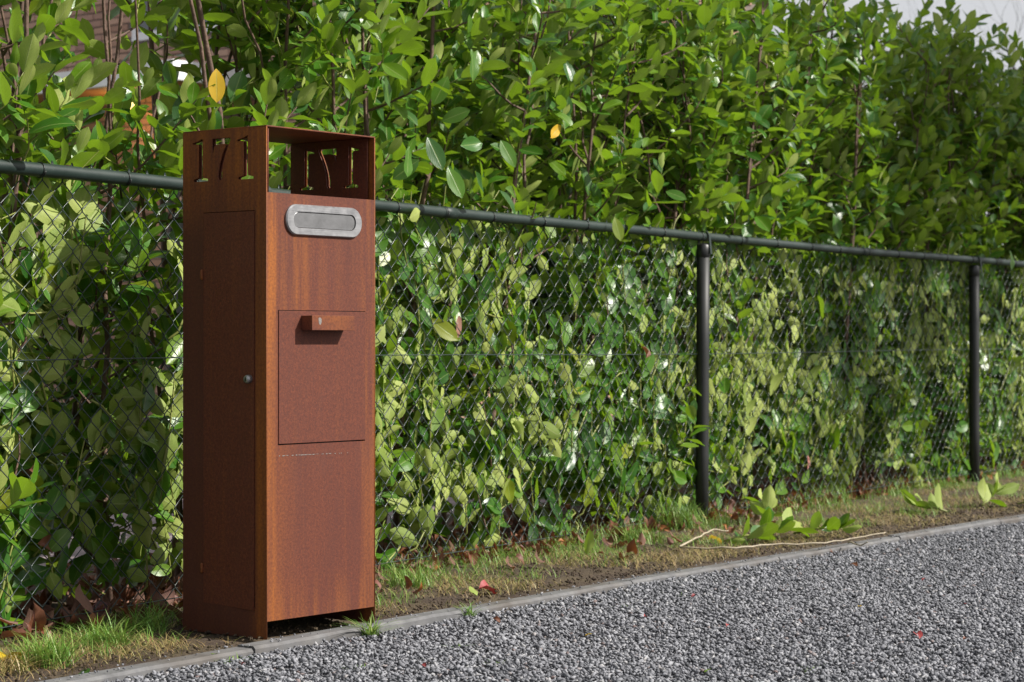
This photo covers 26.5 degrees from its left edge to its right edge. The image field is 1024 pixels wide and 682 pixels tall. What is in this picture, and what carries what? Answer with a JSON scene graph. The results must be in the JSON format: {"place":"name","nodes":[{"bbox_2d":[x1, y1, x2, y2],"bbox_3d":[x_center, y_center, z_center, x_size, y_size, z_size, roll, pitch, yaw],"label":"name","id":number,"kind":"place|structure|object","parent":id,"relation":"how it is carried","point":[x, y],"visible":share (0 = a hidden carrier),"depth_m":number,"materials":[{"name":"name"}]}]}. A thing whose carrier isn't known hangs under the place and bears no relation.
{"place":"outdoors","nodes":[
{"label":"outdoors","id":0,"kind":"place"},
{"bbox_2d":[39,492,545,565],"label":"garden paving","id":1,"kind":"structure","parent":0,"point":[449,499],"depth_m":7.61,"materials":[{"name":"ceramic"}]},
{"bbox_2d":[0,0,754,430],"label":"brick house","id":2,"kind":"structure","parent":0,"point":[92,16],"depth_m":18.19,"materials":[{"name":"ceramic"}]},
{"bbox_2d":[132,0,217,41],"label":"window","id":3,"kind":"structure","parent":2,"relation":"in","point":[141,36],"depth_m":18.11,"materials":[{"name":"white paint"}]},
{"bbox_2d":[172,111,237,312],"bbox_3d":[-2.473,-0.613,17.665,0.810,2.500,0.038,0,0,39],"label":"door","id":4,"kind":"structure","parent":2,"relation":"in","point":[178,309],"depth_m":17.84,"materials":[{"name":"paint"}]},
{"bbox_2d":[0,449,1023,681],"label":"verge soil","id":5,"kind":"structure","parent":0,"point":[455,597],"depth_m":6.04,"materials":[{"name":"brown soil"}]},
{"bbox_2d":[0,651,22,662],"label":"fallen leaf","id":6,"kind":"object","parent":5,"relation":"on","point":[2,655],"visible":0.54,"depth_m":4.27,"materials":[{"name":"yellow plant"}]},
{"bbox_2d":[0,628,37,639],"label":"fallen leaf","id":7,"kind":"object","parent":5,"relation":"on","point":[9,633],"visible":0.8,"depth_m":4.53,"materials":[{"name":"brown plant"}]},
{"bbox_2d":[0,618,17,624],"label":"fallen leaf","id":8,"kind":"object","parent":7,"relation":"on","point":[7,622],"visible":1,"depth_m":4.55,"materials":[{"name":"brown plant"}]},
{"bbox_2d":[0,648,52,676],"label":"grass tuft","id":9,"kind":"object","parent":5,"relation":"on","point":[19,669],"visible":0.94,"depth_m":4.19,"materials":[{"name":"beige plant"}]},
{"bbox_2d":[27,602,46,633],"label":"fallen leaf","id":10,"kind":"object","parent":5,"relation":"on","point":[38,619],"visible":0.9,"depth_m":4.64,"materials":[{"name":"brown plant"}]},
{"bbox_2d":[33,622,54,639],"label":"fallen leaf","id":11,"kind":"object","parent":5,"relation":"on","point":[48,625],"visible":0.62,"depth_m":4.66,"materials":[{"name":"brown plant"}]},
{"bbox_2d":[1,624,123,669],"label":"grass tuft","id":12,"kind":"object","parent":5,"relation":"on","point":[47,651],"visible":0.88,"depth_m":4.28,"materials":[{"name":"green plant"}]},
{"bbox_2d":[0,0,130,632],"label":"laurel shrub","id":13,"kind":"object","parent":5,"relation":"on","point":[33,80],"visible":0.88,"depth_m":4.71,"materials":[{"name":"green plant"}]},
{"bbox_2d":[75,583,92,613],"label":"fallen leaf","id":14,"kind":"object","parent":5,"relation":"on","point":[82,599],"visible":1,"depth_m":4.76,"materials":[{"name":"brown plant"}]},
{"bbox_2d":[92,600,111,619],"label":"fallen leaf","id":15,"kind":"object","parent":5,"relation":"on","point":[99,605],"visible":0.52,"depth_m":4.91,"materials":[{"name":"brown plant"}]},
{"bbox_2d":[54,609,177,649],"bbox_3d":[-0.840,0.604,4.527,0.256,0.074,0.230,0,0,40],"label":"grass tuft","id":16,"kind":"object","parent":5,"relation":"on","point":[108,634],"visible":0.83,"depth_m":4.53,"materials":[{"name":"green plant"}]},
{"bbox_2d":[112,605,131,623],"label":"fallen leaf","id":17,"kind":"object","parent":5,"relation":"on","point":[117,607],"visible":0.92,"depth_m":4.79,"materials":[{"name":"brown plant"}]},
{"bbox_2d":[0,0,254,613],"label":"laurel shrub","id":18,"kind":"object","parent":5,"relation":"on","point":[119,96],"visible":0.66,"depth_m":5.10,"materials":[{"name":"green plant"}]},
{"bbox_2d":[123,597,139,622],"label":"fallen leaf","id":19,"kind":"object","parent":5,"relation":"on","point":[125,607],"visible":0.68,"depth_m":4.80,"materials":[{"name":"brown plant"}]},
{"bbox_2d":[100,596,182,632],"bbox_3d":[-0.807,0.599,4.769,0.247,0.084,0.345,0,0,23],"label":"grass tuft","id":20,"kind":"object","parent":5,"relation":"on","point":[153,620],"visible":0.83,"depth_m":4.79,"materials":[{"name":"green plant"}]},
{"bbox_2d":[150,582,168,605],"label":"fallen leaf","id":21,"kind":"object","parent":5,"relation":"on","point":[156,596],"visible":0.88,"depth_m":5.09,"materials":[{"name":"brown plant"}]},
{"bbox_2d":[0,0,327,587],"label":"laurel shrub","id":22,"kind":"object","parent":5,"relation":"on","point":[266,93],"visible":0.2,"depth_m":5.43,"materials":[{"name":"green plant"}]},
{"bbox_2d":[162,604,182,624],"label":"fallen leaf","id":23,"kind":"object","parent":5,"relation":"on","point":[179,615],"visible":0.66,"depth_m":4.87,"materials":[{"name":"brown plant"}]},
{"bbox_2d":[178,599,182,607],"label":"fallen leaf","id":24,"kind":"object","parent":5,"relation":"on","point":[180,604],"visible":0.34,"depth_m":4.92,"materials":[{"name":"brown plant"}]},
{"bbox_2d":[183,125,374,639],"bbox_3d":[-0.508,0.088,4.839,0.293,1.098,0.360,0,0,39],"label":"post box","id":25,"kind":"object","parent":5,"relation":"on","point":[278,406],"visible":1,"depth_m":4.74,"materials":[{"name":"metal"}]},
{"bbox_2d":[203,211,254,610],"bbox_3d":[-0.617,0.149,4.709,0.157,0.856,0.017,0,0,39],"label":"side door","id":26,"kind":"structure","parent":25,"relation":"in","point":[228,237],"depth_m":4.71,"materials":[{"name":"metal"}]},
{"bbox_2d":[150,0,469,558],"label":"laurel shrub","id":27,"kind":"object","parent":5,"relation":"on","point":[329,20],"visible":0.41,"depth_m":5.89,"materials":[{"name":"green plant"}]},
{"bbox_2d":[378,562,388,580],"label":"fallen leaf","id":28,"kind":"object","parent":5,"relation":"on","point":[379,574],"visible":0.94,"depth_m":5.72,"materials":[{"name":"brown plant"}]},
{"bbox_2d":[168,0,608,569],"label":"laurel shrub","id":29,"kind":"object","parent":5,"relation":"on","point":[464,186],"visible":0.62,"depth_m":6.46,"materials":[{"name":"green plant"}]},
{"bbox_2d":[404,575,411,588],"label":"fallen leaf","id":30,"kind":"object","parent":5,"relation":"on","point":[408,582],"visible":1,"depth_m":5.41,"materials":[{"name":"brown plant"}]},
{"bbox_2d":[378,560,440,589],"bbox_3d":[-0.256,0.604,5.635,0.222,0.075,0.243,0,0,0],"label":"grass tuft","id":31,"kind":"object","parent":5,"relation":"on","point":[417,582],"visible":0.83,"depth_m":5.63,"materials":[{"name":"green plant"}]},
{"bbox_2d":[410,566,418,574],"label":"fallen leaf","id":32,"kind":"object","parent":5,"relation":"on","point":[414,568],"visible":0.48,"depth_m":5.90,"materials":[{"name":"brown plant"}]},
{"bbox_2d":[412,581,422,594],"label":"fallen leaf","id":33,"kind":"object","parent":5,"relation":"on","point":[418,590],"visible":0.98,"depth_m":5.44,"materials":[{"name":"brown plant"}]},
{"bbox_2d":[300,0,594,546],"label":"laurel shrub","id":34,"kind":"object","parent":5,"relation":"on","point":[476,129],"visible":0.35,"depth_m":6.75,"materials":[{"name":"green plant"}]},
{"bbox_2d":[448,556,454,564],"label":"fallen leaf","id":35,"kind":"object","parent":5,"relation":"on","point":[452,561],"visible":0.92,"depth_m":6.18,"materials":[{"name":"orange plant"}]},
{"bbox_2d":[468,552,477,567],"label":"fallen leaf","id":36,"kind":"object","parent":5,"relation":"on","point":[474,555],"visible":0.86,"depth_m":6.18,"materials":[{"name":"brown plant"}]},
{"bbox_2d":[469,586,477,594],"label":"fallen leaf","id":37,"kind":"object","parent":5,"relation":"on","point":[472,590],"visible":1,"depth_m":5.38,"materials":[{"name":"yellow plant"}]},
{"bbox_2d":[479,580,496,593],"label":"fallen leaf","id":38,"kind":"object","parent":5,"relation":"on","point":[484,584],"visible":0.84,"depth_m":5.51,"materials":[{"name":"red plant"}]},
{"bbox_2d":[506,556,515,568],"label":"fallen leaf","id":39,"kind":"object","parent":5,"relation":"on","point":[507,560],"visible":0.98,"depth_m":6.10,"materials":[{"name":"orange plant"}]},
{"bbox_2d":[0,156,1023,629],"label":"chain link fence","id":40,"kind":"object","parent":5,"relation":"on","point":[702,348],"visible":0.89,"depth_m":6.99,"materials":[{"name":"black metal"}]},
{"bbox_2d":[0,455,1023,640],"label":"leaf litter","id":41,"kind":"object","parent":5,"relation":"on","point":[128,593],"visible":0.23,"depth_m":6.54,"materials":[{"name":"brown plant"}]},
{"bbox_2d":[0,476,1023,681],"bbox_3d":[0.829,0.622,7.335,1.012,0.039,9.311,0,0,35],"label":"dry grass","id":42,"kind":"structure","parent":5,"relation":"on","point":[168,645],"depth_m":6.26,"materials":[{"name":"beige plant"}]},
{"bbox_2d":[515,553,523,563],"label":"fallen leaf","id":43,"kind":"object","parent":5,"relation":"on","point":[519,556],"visible":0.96,"depth_m":6.17,"materials":[{"name":"brown plant"}]},
{"bbox_2d":[536,543,544,556],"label":"fallen leaf","id":44,"kind":"object","parent":5,"relation":"on","point":[538,547],"visible":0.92,"depth_m":6.42,"materials":[{"name":"brown plant"}]},
{"bbox_2d":[419,0,703,536],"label":"laurel shrub","id":45,"kind":"object","parent":5,"relation":"on","point":[619,35],"visible":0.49,"depth_m":7.22,"materials":[{"name":"green plant"}]},
{"bbox_2d":[584,529,594,554],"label":"fallen leaf","id":46,"kind":"object","parent":5,"relation":"on","point":[589,542],"visible":1,"depth_m":6.38,"materials":[{"name":"green plant"}]},
{"bbox_2d":[174,456,1023,596],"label":"tall grass","id":47,"kind":"structure","parent":5,"relation":"on","point":[726,518],"depth_m":7.47,"materials":[{"name":"green plant"}]},
{"bbox_2d":[430,0,775,522],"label":"laurel shrub","id":48,"kind":"object","parent":5,"relation":"on","point":[715,130],"visible":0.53,"depth_m":7.57,"materials":[{"name":"green plant"}]},
{"bbox_2d":[602,535,613,549],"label":"fallen leaf","id":49,"kind":"object","parent":5,"relation":"on","point":[609,540],"visible":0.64,"depth_m":6.69,"materials":[{"name":"brown plant"}]},
{"bbox_2d":[616,540,627,548],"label":"fallen leaf","id":50,"kind":"object","parent":5,"relation":"on","point":[621,543],"visible":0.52,"depth_m":6.68,"materials":[{"name":"brown plant"}]},
{"bbox_2d":[619,552,628,559],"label":"fallen leaf","id":51,"kind":"object","parent":5,"relation":"on","point":[621,555],"visible":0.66,"depth_m":6.33,"materials":[{"name":"brown plant"}]},
{"bbox_2d":[626,538,637,553],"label":"fallen leaf","id":52,"kind":"object","parent":5,"relation":"on","point":[631,545],"visible":1,"depth_m":6.34,"materials":[{"name":"brown plant"}]},
{"bbox_2d":[611,518,672,544],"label":"grass tuft","id":53,"kind":"object","parent":5,"relation":"on","point":[632,537],"visible":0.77,"depth_m":6.88,"materials":[{"name":"green plant"}]},
{"bbox_2d":[638,532,645,545],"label":"fallen leaf","id":54,"kind":"object","parent":5,"relation":"on","point":[641,538],"visible":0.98,"depth_m":6.72,"materials":[{"name":"brown plant"}]},
{"bbox_2d":[667,537,673,544],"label":"fallen leaf","id":55,"kind":"object","parent":5,"relation":"on","point":[670,540],"visible":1,"depth_m":6.67,"materials":[{"name":"brown plant"}]},
{"bbox_2d":[541,0,819,514],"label":"laurel shrub","id":56,"kind":"object","parent":5,"relation":"on","point":[711,16],"visible":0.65,"depth_m":7.93,"materials":[{"name":"green plant"}]},
{"bbox_2d":[646,493,718,530],"bbox_3d":[0.575,0.574,7.401,0.280,0.133,0.283,0,0,0],"label":"grass tuft","id":57,"kind":"object","parent":5,"relation":"on","point":[676,509],"visible":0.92,"depth_m":7.38,"materials":[{"name":"green plant"}]},
{"bbox_2d":[679,529,728,547],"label":"twig","id":58,"kind":"object","parent":5,"relation":"on","point":[687,542],"visible":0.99,"depth_m":6.85,"materials":[{"name":"beige wood"}]},
{"bbox_2d":[586,0,859,500],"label":"laurel shrub","id":59,"kind":"object","parent":5,"relation":"on","point":[791,223],"visible":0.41,"depth_m":8.46,"materials":[{"name":"green plant"}]},
{"bbox_2d":[726,526,734,532],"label":"fallen leaf","id":60,"kind":"object","parent":5,"relation":"on","point":[731,529],"visible":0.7,"depth_m":7.21,"materials":[{"name":"brown plant"}]},
{"bbox_2d":[729,503,733,513],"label":"fallen leaf","id":61,"kind":"object","parent":5,"relation":"on","point":[731,508],"visible":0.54,"depth_m":7.65,"materials":[{"name":"brown plant"}]},
{"bbox_2d":[730,511,738,519],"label":"fallen leaf","id":62,"kind":"object","parent":5,"relation":"on","point":[734,515],"visible":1,"depth_m":7.46,"materials":[{"name":"brown plant"}]},
{"bbox_2d":[724,514,781,544],"bbox_3d":[0.758,0.589,6.838,0.186,0.099,0.137,0,0,0],"label":"laurel cutting","id":63,"kind":"object","parent":5,"relation":"on","point":[766,529],"visible":0.98,"depth_m":6.82,"materials":[{"name":"green plant"}]},
{"bbox_2d":[752,514,759,522],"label":"fallen leaf","id":64,"kind":"object","parent":5,"relation":"on","point":[756,518],"visible":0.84,"depth_m":7.51,"materials":[{"name":"brown plant"}]},
{"bbox_2d":[744,484,782,520],"bbox_3d":[0.878,0.562,7.490,0.129,0.136,0.202,0,0,-13],"label":"laurel cutting","id":65,"kind":"object","parent":5,"relation":"on","point":[768,498],"visible":0.74,"depth_m":7.49,"materials":[{"name":"green plant"}]},
{"bbox_2d":[680,532,885,549],"bbox_3d":[0.888,0.620,6.697,0.795,0.017,0.157,0,0,-29],"label":"twig","id":66,"kind":"object","parent":5,"relation":"on","point":[684,547],"visible":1,"depth_m":6.61,"materials":[{"name":"beige wood"}]},
{"bbox_2d":[747,507,819,539],"bbox_3d":[0.861,0.581,6.970,0.258,0.102,0.144,0,0,-33],"label":"laurel cutting","id":67,"kind":"object","parent":5,"relation":"on","point":[789,523],"visible":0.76,"depth_m":6.96,"materials":[{"name":"green plant"}]},
{"bbox_2d":[693,0,904,493],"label":"laurel shrub","id":68,"kind":"object","parent":5,"relation":"on","point":[863,28],"visible":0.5,"depth_m":8.84,"materials":[{"name":"green plant"}]},
{"bbox_2d":[789,480,855,503],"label":"grass tuft","id":69,"kind":"object","parent":5,"relation":"on","point":[843,494],"visible":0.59,"depth_m":8.63,"materials":[{"name":"plant"}]},
{"bbox_2d":[793,511,861,536],"bbox_3d":[1.024,0.594,7.058,0.223,0.087,0.121,0,0,10],"label":"laurel cutting","id":70,"kind":"object","parent":5,"relation":"on","point":[834,523],"visible":0.92,"depth_m":7.05,"materials":[{"name":"green plant"}]},
{"bbox_2d":[768,27,945,488],"bbox_3d":[1.400,-0.366,9.423,0.788,2.071,1.117,0,0,38],"label":"laurel shrub","id":71,"kind":"object","parent":5,"relation":"on","point":[897,192],"visible":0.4,"depth_m":9.29,"materials":[{"name":"green plant"}]},
{"bbox_2d":[772,0,970,483],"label":"laurel shrub","id":72,"kind":"object","parent":5,"relation":"on","point":[923,129],"visible":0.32,"depth_m":9.57,"materials":[{"name":"green plant"}]},
{"bbox_2d":[900,483,947,511],"bbox_3d":[1.522,0.577,8.043,0.108,0.107,0.164,0,0,-35],"label":"laurel cutting","id":73,"kind":"object","parent":5,"relation":"on","point":[935,502],"visible":0.99,"depth_m":8.03,"materials":[{"name":"green plant"}]},
{"bbox_2d":[837,0,1023,474],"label":"laurel shrub","id":74,"kind":"object","parent":5,"relation":"on","point":[923,12],"visible":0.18,"depth_m":10.39,"materials":[{"name":"green plant"}]},
{"bbox_2d":[865,0,1023,479],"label":"laurel shrub","id":75,"kind":"object","parent":5,"relation":"on","point":[969,139],"visible":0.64,"depth_m":9.91,"materials":[{"name":"green plant"}]},
{"bbox_2d":[931,68,1023,465],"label":"laurel shrub","id":76,"kind":"object","parent":5,"relation":"on","point":[1008,246],"visible":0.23,"depth_m":10.79,"materials":[{"name":"green plant"}]},
{"bbox_2d":[973,26,1023,456],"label":"laurel shrub","id":77,"kind":"object","parent":5,"relation":"on","point":[1018,133],"visible":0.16,"depth_m":10.79,"materials":[{"name":"green plant"}]},
{"bbox_2d":[978,472,1019,506],"bbox_3d":[1.861,0.581,8.402,0.135,0.137,0.224,0,0,34],"label":"laurel cutting","id":78,"kind":"object","parent":5,"relation":"on","point":[987,491],"visible":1,"depth_m":8.39,"materials":[{"name":"green plant"}]},
{"bbox_2d":[981,48,1023,447],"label":"laurel shrub","id":79,"kind":"object","parent":5,"relation":"on","point":[998,64],"visible":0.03,"depth_m":11.11,"materials":[{"name":"green plant"}]},
{"bbox_2d":[0,468,1023,674],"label":"grass","id":80,"kind":"structure","parent":0,"point":[582,555],"depth_m":6.33,"materials":[{"name":"green plant"}]},
{"bbox_2d":[27,515,1023,681],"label":"gravel","id":81,"kind":"structure","parent":0,"point":[784,592],"depth_m":4.85,"materials":[{"name":"stone"}]},
{"bbox_2d":[335,612,404,636],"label":"grass tuft","id":82,"kind":"object","parent":81,"relation":"on","point":[373,630],"visible":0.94,"depth_m":4.83,"materials":[{"name":"green plant"}]},
{"bbox_2d":[447,601,482,615],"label":"grass tuft","id":83,"kind":"object","parent":81,"relation":"on","point":[468,613],"visible":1,"depth_m":5.16,"materials":[{"name":"green plant"}]},
{"bbox_2d":[847,541,867,545],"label":"twig","id":84,"kind":"object","parent":81,"relation":"on","point":[856,544],"visible":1,"depth_m":6.70,"materials":[{"name":"grey wood"}]},
{"bbox_2d":[57,411,1003,499],"bbox_3d":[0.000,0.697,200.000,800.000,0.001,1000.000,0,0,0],"label":"ground","id":85,"kind":"structure","parent":0,"point":[879,454],"depth_m":12.09,"materials":[{"name":"brown soil"}]},
{"bbox_2d":[289,0,576,404],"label":"evergreen bush","id":86,"kind":"object","parent":85,"relation":"on","point":[298,84],"visible":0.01,"depth_m":11.45,"materials":[{"name":"green plant"}]},
{"bbox_2d":[38,514,1023,681],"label":"kerb","id":87,"kind":"structure","parent":85,"relation":"on","point":[267,646],"depth_m":5.13,"materials":[{"name":"concrete"}]},
{"bbox_2d":[406,0,669,442],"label":"evergreen bush","id":88,"kind":"object","parent":85,"relation":"on","point":[546,255],"depth_m":11.47,"materials":[{"name":"green plant"}]},
{"bbox_2d":[467,0,745,430],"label":"evergreen bush","id":89,"kind":"object","parent":85,"relation":"on","point":[642,275],"visible":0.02,"depth_m":12.28,"materials":[{"name":"green plant"}]},
{"bbox_2d":[607,0,818,436],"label":"evergreen bush","id":90,"kind":"object","parent":85,"relation":"on","point":[679,219],"depth_m":12.85,"materials":[{"name":"green plant"}]},
{"bbox_2d":[734,180,905,422],"bbox_3d":[1.651,-0.259,13.689,1.823,2.088,1.519,0,0,0],"label":"evergreen bush","id":91,"kind":"object","parent":85,"relation":"on","point":[783,318],"depth_m":13.53,"materials":[{"name":"green plant"}]},
{"bbox_2d":[788,0,951,87],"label":"bare tree","id":92,"kind":"object","parent":85,"relation":"on","point":[886,31],"depth_m":37.78,"materials":[{"name":"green plant"}]},
{"bbox_2d":[862,251,1014,421],"bbox_3d":[2.405,-0.060,14.281,2.011,1.691,1.409,0,0,0],"label":"evergreen bush","id":93,"kind":"object","parent":85,"relation":"on","point":[937,359],"depth_m":14.15,"materials":[{"name":"green plant"}]},
{"bbox_2d":[971,0,1023,68],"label":"bare tree","id":94,"kind":"object","parent":85,"relation":"on","point":[1000,24],"visible":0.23,"depth_m":26.14,"materials":[{"name":"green plant"}]},
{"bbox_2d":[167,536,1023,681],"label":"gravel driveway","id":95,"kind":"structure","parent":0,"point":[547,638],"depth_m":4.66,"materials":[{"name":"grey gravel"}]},
{"bbox_2d":[914,630,922,638],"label":"fallen leaf","id":96,"kind":"object","parent":95,"relation":"on","point":[920,634],"visible":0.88,"depth_m":4.80,"materials":[{"name":"red plant"}]},
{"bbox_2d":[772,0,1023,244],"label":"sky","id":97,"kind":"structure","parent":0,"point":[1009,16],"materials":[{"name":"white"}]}
]}

